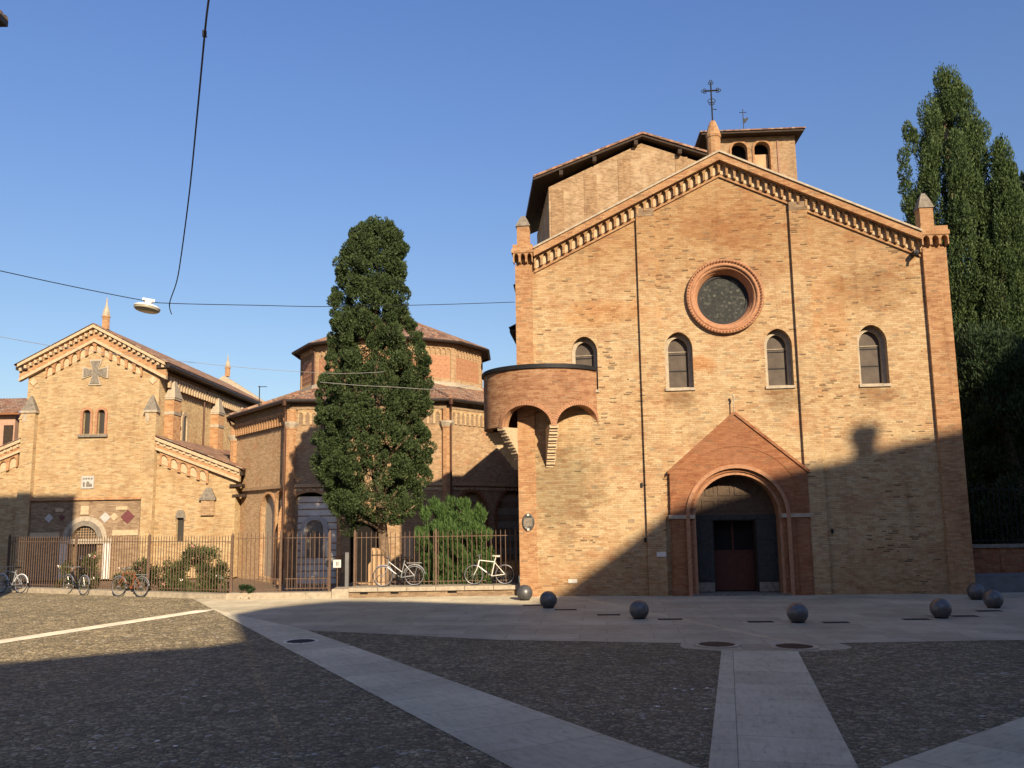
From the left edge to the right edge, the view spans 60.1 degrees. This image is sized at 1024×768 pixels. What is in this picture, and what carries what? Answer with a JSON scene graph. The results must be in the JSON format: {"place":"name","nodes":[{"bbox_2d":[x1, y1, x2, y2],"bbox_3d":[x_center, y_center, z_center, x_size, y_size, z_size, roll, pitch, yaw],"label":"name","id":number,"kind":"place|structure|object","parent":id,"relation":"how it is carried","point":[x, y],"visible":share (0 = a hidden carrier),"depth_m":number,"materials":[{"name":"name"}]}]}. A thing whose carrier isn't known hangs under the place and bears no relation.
{"place":"outdoors","nodes":[
{"label":"outdoors","id":0,"kind":"place"},
{"bbox_2d":[0,10,7,26],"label":"corner house","id":1,"kind":"structure","parent":0,"point":[3,20],"depth_m":20.81,"materials":[{"name":"metal"}]},
{"bbox_2d":[3,337,375,373],"bbox_3d":[-9.152,-0.739,26.364,11.950,0.220,0.574,6,-11,-38],"label":"overhead cable","id":2,"kind":"object","parent":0,"point":[185,361],"visible":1,"depth_m":26.26,"materials":[{"name":"metal"}]},
{"bbox_2d":[226,322,519,585],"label":"octagonal church","id":3,"kind":"structure","parent":0,"point":[272,451],"depth_m":46.62,"materials":[{"name":"brick"}]},
{"bbox_2d":[350,518,378,582],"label":"dark doorway","id":4,"kind":"structure","parent":3,"relation":"in","point":[367,528],"depth_m":45.23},
{"bbox_2d":[213,609,697,767],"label":"diagonal path","id":5,"kind":"structure","parent":0,"point":[510,734],"depth_m":11.88,"materials":[{"name":"stone"}]},
{"bbox_2d":[283,638,318,643],"bbox_3d":[-4.540,5.530,19.030,0.760,0.011,0.746,-5,-9,26],"label":"drain grate","id":6,"kind":"object","parent":5,"relation":"on","point":[300,641],"visible":1,"depth_m":18.98,"materials":[{"name":"grey metal"}]},
{"bbox_2d":[0,561,1023,767],"bbox_3d":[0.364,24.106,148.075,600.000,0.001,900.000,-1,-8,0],"label":"ground","id":7,"kind":"structure","parent":0,"point":[71,700],"depth_m":13.43,"materials":[{"name":"grey stone"}]},
{"bbox_2d":[0,398,26,445],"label":"red house","id":8,"kind":"structure","parent":7,"relation":"on","point":[10,413],"depth_m":58.33,"materials":[{"name":"paint"}]},
{"bbox_2d":[0,566,27,592],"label":"bicycle","id":9,"kind":"object","parent":7,"relation":"on","point":[13,584],"visible":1,"depth_m":32.85,"materials":[{"name":"silver metal"}]},
{"bbox_2d":[63,566,89,594],"bbox_3d":[-15.641,7.061,31.797,1.721,0.979,0.556,-6,-13,34],"label":"bicycle","id":10,"kind":"object","parent":7,"relation":"on","point":[78,581],"visible":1,"depth_m":31.73,"materials":[{"name":"black paint"}]},
{"bbox_2d":[0,609,212,642],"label":"pale strip","id":11,"kind":"object","parent":7,"relation":"on","point":[88,628],"visible":1,"depth_m":22.19,"materials":[{"name":"stone"}]},
{"bbox_2d":[111,568,149,596],"bbox_3d":[-13.195,6.855,30.624,1.721,0.979,0.556,-4,-12,22],"label":"bicycle","id":12,"kind":"object","parent":7,"relation":"on","point":[132,587],"visible":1,"depth_m":30.57,"materials":[{"name":"orange paint"}]},
{"bbox_2d":[0,298,264,580],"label":"gabled church","id":13,"kind":"structure","parent":7,"relation":"on","point":[106,444],"depth_m":49.89,"materials":[{"name":"brick"}]},
{"bbox_2d":[77,407,92,436],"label":"window frame","id":14,"kind":"structure","parent":13,"relation":"in","point":[89,414],"depth_m":50.25,"materials":[{"name":"brick"}]},
{"bbox_2d":[92,407,107,436],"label":"window frame","id":15,"kind":"structure","parent":13,"relation":"in","point":[104,413],"depth_m":50.26,"materials":[{"name":"brick"}]},
{"bbox_2d":[177,518,183,540],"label":"aisle window","id":16,"kind":"structure","parent":13,"relation":"in","point":[180,520],"depth_m":49.64,"materials":[{"name":"grey glass"}]},
{"bbox_2d":[180,412,188,448],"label":"side window","id":17,"kind":"structure","parent":13,"relation":"in","point":[184,426],"depth_m":54.28,"materials":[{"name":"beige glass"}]},
{"bbox_2d":[0,575,518,592],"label":"garden bed","id":18,"kind":"object","parent":7,"relation":"on","point":[276,586],"depth_m":44.53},
{"bbox_2d":[53,551,100,588],"bbox_3d":[-16.576,7.520,33.898,1.926,2.248,1.489,-1,-8,0],"label":"oleander bush","id":19,"kind":"object","parent":18,"relation":"on","point":[86,565],"visible":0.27,"depth_m":33.88,"materials":[{"name":"green plant"}]},
{"bbox_2d":[111,556,164,590],"bbox_3d":[-13.651,7.387,32.701,2.139,2.082,1.649,-1,-8,0],"label":"oleander bush","id":20,"kind":"object","parent":18,"relation":"on","point":[143,572],"visible":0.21,"depth_m":32.56,"materials":[{"name":"green plant"}]},
{"bbox_2d":[0,586,331,598],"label":"stone kerb","id":21,"kind":"structure","parent":18,"relation":"on","point":[264,595],"depth_m":29.73,"materials":[{"name":"beige stone"}]},
{"bbox_2d":[5,533,233,592],"bbox_3d":[-14.305,6.381,31.669,11.079,2.050,0.093,-5,-9,24],"label":"iron fence","id":22,"kind":"object","parent":21,"relation":"on","point":[76,541],"visible":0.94,"depth_m":31.51,"materials":[{"name":"brown metal"}]},
{"bbox_2d":[235,529,282,591],"bbox_3d":[-8.395,5.904,29.337,1.535,2.150,0.073,-1,-8,0],"label":"iron fence","id":23,"kind":"object","parent":21,"relation":"on","point":[280,563],"visible":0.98,"depth_m":29.33,"materials":[{"name":"brown metal"}]},
{"bbox_2d":[285,530,330,590],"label":"iron gate","id":24,"kind":"structure","parent":21,"relation":"on","point":[328,581],"depth_m":29.32,"materials":[{"name":"brown metal"}]},
{"bbox_2d":[160,543,229,592],"bbox_3d":[-11.204,6.806,31.355,2.690,2.513,1.986,-1,-8,0],"label":"oleander bush","id":25,"kind":"object","parent":18,"relation":"on","point":[196,567],"visible":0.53,"depth_m":31.09,"materials":[{"name":"green plant"}]},
{"bbox_2d":[333,560,340,586],"bbox_3d":[-5.916,6.920,29.911,0.260,1.930,0.080,-1,-8,0],"label":"notice board","id":26,"kind":"object","parent":18,"relation":"on","point":[337,564],"visible":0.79,"depth_m":29.99,"materials":[{"name":"white metal"}]},
{"bbox_2d":[345,552,348,586],"bbox_3d":[-5.578,6.790,29.889,0.120,2.170,0.080,-1,-8,0],"label":"marker post","id":27,"kind":"object","parent":18,"relation":"on","point":[346,569],"visible":0.64,"depth_m":29.92,"materials":[{"name":"grey stone"}]},
{"bbox_2d":[309,215,437,584],"bbox_3d":[-5.013,0.930,32.004,4.132,14.798,3.932,5,-10,-36],"label":"cypress tree","id":28,"kind":"object","parent":18,"relation":"on","point":[361,254],"visible":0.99,"depth_m":31.41,"materials":[{"name":"green plant"}]},
{"bbox_2d":[368,548,384,584],"bbox_3d":[-4.692,6.878,30.940,0.750,2.270,0.510,-1,-8,0],"label":"stone stele","id":29,"kind":"object","parent":18,"relation":"on","point":[375,557],"visible":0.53,"depth_m":30.81,"materials":[{"name":"stone"}]},
{"bbox_2d":[332,583,519,598],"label":"wall","id":30,"kind":"structure","parent":18,"relation":"on","point":[429,590],"depth_m":28.82,"materials":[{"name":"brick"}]},
{"bbox_2d":[373,555,424,586],"bbox_3d":[-3.715,6.159,29.144,1.721,0.979,0.556,0,-5,-7],"label":"bicycle","id":31,"kind":"object","parent":30,"relation":"on","point":[400,577],"visible":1,"depth_m":29.14,"materials":[{"name":"silver metal"}]},
{"bbox_2d":[353,527,516,585],"bbox_3d":[-2.546,5.875,29.569,5.470,2.100,0.071,-1,-8,-1],"label":"iron fence","id":32,"kind":"object","parent":30,"relation":"on","point":[355,582],"visible":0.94,"depth_m":29.57,"materials":[{"name":"brown metal"}]},
{"bbox_2d":[464,554,514,584],"bbox_3d":[-0.748,6.122,29.192,1.688,0.979,0.556,-1,-5,1],"label":"bicycle","id":33,"kind":"object","parent":30,"relation":"on","point":[491,575],"visible":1,"depth_m":29.18,"materials":[{"name":"beige paint"}]},
{"bbox_2d":[414,493,494,583],"bbox_3d":[-1.989,5.914,30.899,2.930,4.206,2.240,-1,-8,0],"label":"willow bush","id":34,"kind":"object","parent":18,"relation":"on","point":[447,522],"visible":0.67,"depth_m":30.52,"materials":[{"name":"green plant"}]},
{"bbox_2d":[525,131,706,243],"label":"choir block","id":35,"kind":"structure","parent":7,"relation":"on","point":[566,195],"depth_m":52.48,"materials":[{"name":"brick"}]},
{"bbox_2d":[972,544,1023,592],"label":"garden wall","id":36,"kind":"structure","parent":7,"relation":"on","point":[999,568],"depth_m":28.49,"materials":[{"name":"brick"}]},
{"bbox_2d":[967,482,1023,543],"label":"iron fence","id":37,"kind":"object","parent":36,"relation":"on","point":[992,489],"visible":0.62,"depth_m":28.88,"materials":[{"name":"brown metal"}]},
{"bbox_2d":[0,0,1023,582],"label":"sky","id":38,"kind":"structure","parent":0,"point":[437,119],"materials":[{"name":"blue"}]},
{"bbox_2d":[195,590,1023,651],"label":"pavement","id":39,"kind":"structure","parent":0,"point":[873,617],"depth_m":22.27,"materials":[{"name":"stone"}]},
{"bbox_2d":[239,583,255,598],"bbox_3d":[-8.702,6.797,29.066,0.604,0.516,0.446,-1,-8,0],"label":"ivy plant","id":40,"kind":"object","parent":39,"relation":"on","point":[250,588],"visible":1,"depth_m":28.99,"materials":[{"name":"green plant"}]},
{"bbox_2d":[517,585,532,600],"bbox_3d":[0.390,6.420,27.261,0.489,0.467,0.489,-1,-8,0],"label":"ball bollard","id":41,"kind":"object","parent":39,"relation":"on","point":[524,592],"visible":1,"depth_m":27.09,"materials":[{"name":"stone"}]},
{"bbox_2d":[540,591,556,607],"bbox_3d":[1.025,6.084,24.998,0.489,0.467,0.489,-3,-9,15],"label":"ball bollard","id":42,"kind":"object","parent":39,"relation":"on","point":[548,599],"visible":1,"depth_m":24.82,"materials":[{"name":"stone"}]},
{"bbox_2d":[597,614,619,615],"bbox_3d":[2.519,6.014,23.070,0.600,0.008,0.260,-1,-8,3],"label":"cast plate","id":43,"kind":"object","parent":39,"relation":"on","point":[606,614],"visible":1,"depth_m":23.07,"materials":[{"name":"black metal"}]},
{"bbox_2d":[629,600,648,618],"bbox_3d":[3.185,5.646,22.192,0.489,0.467,0.489,-6,-10,31],"label":"ball bollard","id":44,"kind":"object","parent":39,"relation":"on","point":[638,609],"visible":1,"depth_m":22.02,"materials":[{"name":"stone"}]},
{"bbox_2d":[658,618,682,619],"bbox_3d":[3.917,5.829,21.937,0.600,0.008,0.260,-1,-8,3],"label":"cast plate","id":45,"kind":"object","parent":39,"relation":"on","point":[670,619],"visible":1,"depth_m":21.88,"materials":[{"name":"black metal"}]},
{"bbox_2d":[693,641,740,647],"bbox_3d":[4.096,5.210,17.707,0.940,0.017,0.928,-1,-8,0],"label":"round grate","id":46,"kind":"object","parent":39,"relation":"on","point":[716,644],"visible":1,"depth_m":17.68,"materials":[{"name":"metal"}]},
{"bbox_2d":[482,80,975,596],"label":"brick church","id":47,"kind":"structure","parent":39,"relation":"on","point":[730,372],"depth_m":28.69,"materials":[{"name":"brick"}]},
{"bbox_2d":[0,270,510,306],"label":"overhead cable","id":48,"kind":"object","parent":47,"relation":"attached to","point":[248,305],"visible":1,"depth_m":25.10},
{"bbox_2d":[134,298,160,313],"bbox_3d":[-9.582,-2.077,23.256,0.663,0.388,0.668,2,-9,-17],"label":"hanging lamp","id":49,"kind":"object","parent":48,"relation":"hanging from","point":[147,306],"visible":1,"depth_m":23.14,"materials":[{"name":"white metal"}]},
{"bbox_2d":[169,0,209,314],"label":"overhead cable","id":50,"kind":"object","parent":48,"relation":"hanging from","point":[205,25],"visible":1,"depth_m":15.34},
{"bbox_2d":[322,382,481,388],"bbox_3d":[-3.629,0.067,29.559,5.437,0.167,0.335,1,-8,-10],"label":"overhead cable","id":51,"kind":"object","parent":47,"relation":"attached to","point":[398,387],"visible":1,"depth_m":29.55,"materials":[{"name":"metal"}]},
{"bbox_2d":[572,338,598,391],"bbox_3d":[2.426,-0.615,29.533,0.920,1.886,0.540,-2,-8,6],"label":"window frame","id":52,"kind":"structure","parent":47,"relation":"in","point":[584,352],"depth_m":29.73,"materials":[{"name":"stone"}]},
{"bbox_2d":[665,334,694,390],"bbox_3d":[5.501,-0.715,29.229,0.960,1.946,0.540,-2,-8,6],"label":"window frame","id":53,"kind":"structure","parent":47,"relation":"in","point":[678,352],"depth_m":29.37,"materials":[{"name":"stone"}]},
{"bbox_2d":[696,520,715,591],"bbox_3d":[6.228,5.555,28.591,0.570,2.270,0.125,-2,-8,6],"label":"door leaf","id":54,"kind":"structure","parent":47,"relation":"in","point":[704,528],"depth_m":28.55,"materials":[{"name":"grey wood"}]},
{"bbox_2d":[686,259,763,333],"bbox_3d":[7.012,-2.847,29.299,2.520,2.520,0.635,-2,-8,6],"label":"rose window","id":55,"kind":"structure","parent":47,"relation":"in","point":[724,296],"depth_m":29.37,"materials":[{"name":"brick"}]},
{"bbox_2d":[713,521,754,589],"bbox_3d":[7.255,5.617,29.022,1.300,2.240,0.090,-2,-8,6],"label":"inner door","id":56,"kind":"structure","parent":47,"relation":"in","point":[733,540],"depth_m":29.00,"materials":[{"name":"red wood"}]},
{"bbox_2d":[755,519,779,591],"bbox_3d":[8.198,5.497,28.395,0.630,2.270,0.125,-2,-8,6],"label":"door leaf","id":57,"kind":"structure","parent":47,"relation":"in","point":[766,534],"depth_m":28.35,"materials":[{"name":"grey wood"}]},
{"bbox_2d":[764,330,795,388],"bbox_3d":[8.673,-0.799,28.913,0.940,1.966,0.540,-2,-8,6],"label":"window frame","id":58,"kind":"structure","parent":47,"relation":"in","point":[776,344],"depth_m":29.05,"materials":[{"name":"stone"}]},
{"bbox_2d":[857,327,891,386],"bbox_3d":[11.607,-0.880,28.621,0.980,2.016,0.540,-2,-8,6],"label":"window frame","id":59,"kind":"structure","parent":47,"relation":"in","point":[870,343],"depth_m":28.76,"materials":[{"name":"stone"}]},
{"bbox_2d":[747,621,772,622],"bbox_3d":[5.942,5.689,21.182,0.600,0.008,0.260,-1,-8,3],"label":"cast plate","id":60,"kind":"object","parent":39,"relation":"on","point":[759,621],"visible":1,"depth_m":21.16,"materials":[{"name":"black metal"}]},
{"bbox_2d":[769,642,819,650],"bbox_3d":[5.520,5.132,17.315,0.940,0.017,0.928,-1,-8,0],"label":"round grate","id":61,"kind":"object","parent":39,"relation":"on","point":[793,646],"visible":1,"depth_m":17.28,"materials":[{"name":"metal"}]},
{"bbox_2d":[787,602,807,622],"bbox_3d":[6.771,5.418,20.992,0.489,0.467,0.489,7,-11,-43],"label":"ball bollard","id":62,"kind":"object","parent":39,"relation":"on","point":[797,612],"visible":1,"depth_m":20.82,"materials":[{"name":"stone"}]},
{"bbox_2d":[823,621,849,622],"bbox_3d":[7.630,5.617,20.857,0.600,0.008,0.260,-1,-8,3],"label":"cast plate","id":63,"kind":"object","parent":39,"relation":"on","point":[837,622],"visible":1,"depth_m":20.82,"materials":[{"name":"black metal"}]},
{"bbox_2d":[901,618,930,619],"bbox_3d":[9.682,5.639,21.221,0.600,0.008,0.260,-1,-8,3],"label":"cast plate","id":64,"kind":"object","parent":39,"relation":"on","point":[915,619],"visible":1,"depth_m":21.18,"materials":[{"name":"black metal"}]},
{"bbox_2d":[929,598,951,618],"bbox_3d":[10.373,5.426,21.422,0.489,0.467,0.489,3,-9,-28],"label":"ball bollard","id":65,"kind":"object","parent":39,"relation":"on","point":[940,608],"visible":1,"depth_m":21.26,"materials":[{"name":"stone"}]},
{"bbox_2d":[950,615,978,616],"bbox_3d":[11.088,5.685,21.691,0.600,0.008,0.260,-1,-8,3],"label":"cast plate","id":66,"kind":"object","parent":39,"relation":"on","point":[964,615],"visible":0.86,"depth_m":21.67,"materials":[{"name":"black metal"}]},
{"bbox_2d":[966,583,984,599],"bbox_3d":[13.358,5.968,25.486,0.489,0.467,0.489,1,-8,-12],"label":"ball bollard","id":67,"kind":"object","parent":39,"relation":"on","point":[975,591],"visible":0.96,"depth_m":25.32,"materials":[{"name":"stone"}]},
{"bbox_2d":[974,610,1002,611],"bbox_3d":[12.205,5.808,22.659,0.600,0.008,0.260,-1,-8,3],"label":"cast plate","id":68,"kind":"object","parent":39,"relation":"on","point":[988,610],"visible":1,"depth_m":22.67,"materials":[{"name":"grey metal"}]},
{"bbox_2d":[983,590,1003,608],"bbox_3d":[12.705,5.673,23.375,0.489,0.467,0.489,-1,-8,3],"label":"ball bollard","id":69,"kind":"object","parent":39,"relation":"on","point":[993,598],"visible":1,"depth_m":23.21,"materials":[{"name":"stone"}]},
{"bbox_2d":[695,109,805,179],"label":"bell tower","id":70,"kind":"structure","parent":0,"point":[773,149],"depth_m":60.66,"materials":[{"name":"brick"}]},
{"bbox_2d":[709,651,857,767],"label":"central path","id":71,"kind":"structure","parent":0,"point":[771,710],"depth_m":11.40,"materials":[{"name":"stone"}]},
{"bbox_2d":[881,717,1023,767],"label":"path","id":72,"kind":"structure","parent":0,"point":[1001,746],"depth_m":9.68,"materials":[{"name":"stone"}]},
{"bbox_2d":[1019,169,1023,191],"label":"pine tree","id":73,"kind":"object","parent":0,"point":[1021,177],"visible":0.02,"depth_m":46.04,"materials":[{"name":"green plant"}]},
{"label":"garden bed","id":74,"kind":"structure","parent":0,"visible":0},
{"bbox_2d":[896,61,1012,493],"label":"conifer tree","id":75,"kind":"object","parent":74,"relation":"on","point":[954,135],"visible":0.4,"depth_m":41.68,"materials":[{"name":"green plant"}]},
{"bbox_2d":[954,319,1023,543],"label":"evergreen tree","id":76,"kind":"object","parent":74,"relation":"on","point":[991,453],"visible":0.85,"depth_m":34.78,"materials":[{"name":"green plant"}]},
{"bbox_2d":[976,132,1023,542],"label":"conifer tree","id":77,"kind":"object","parent":74,"relation":"on","point":[1007,215],"visible":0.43,"depth_m":40.24,"materials":[{"name":"green plant"}]}
]}

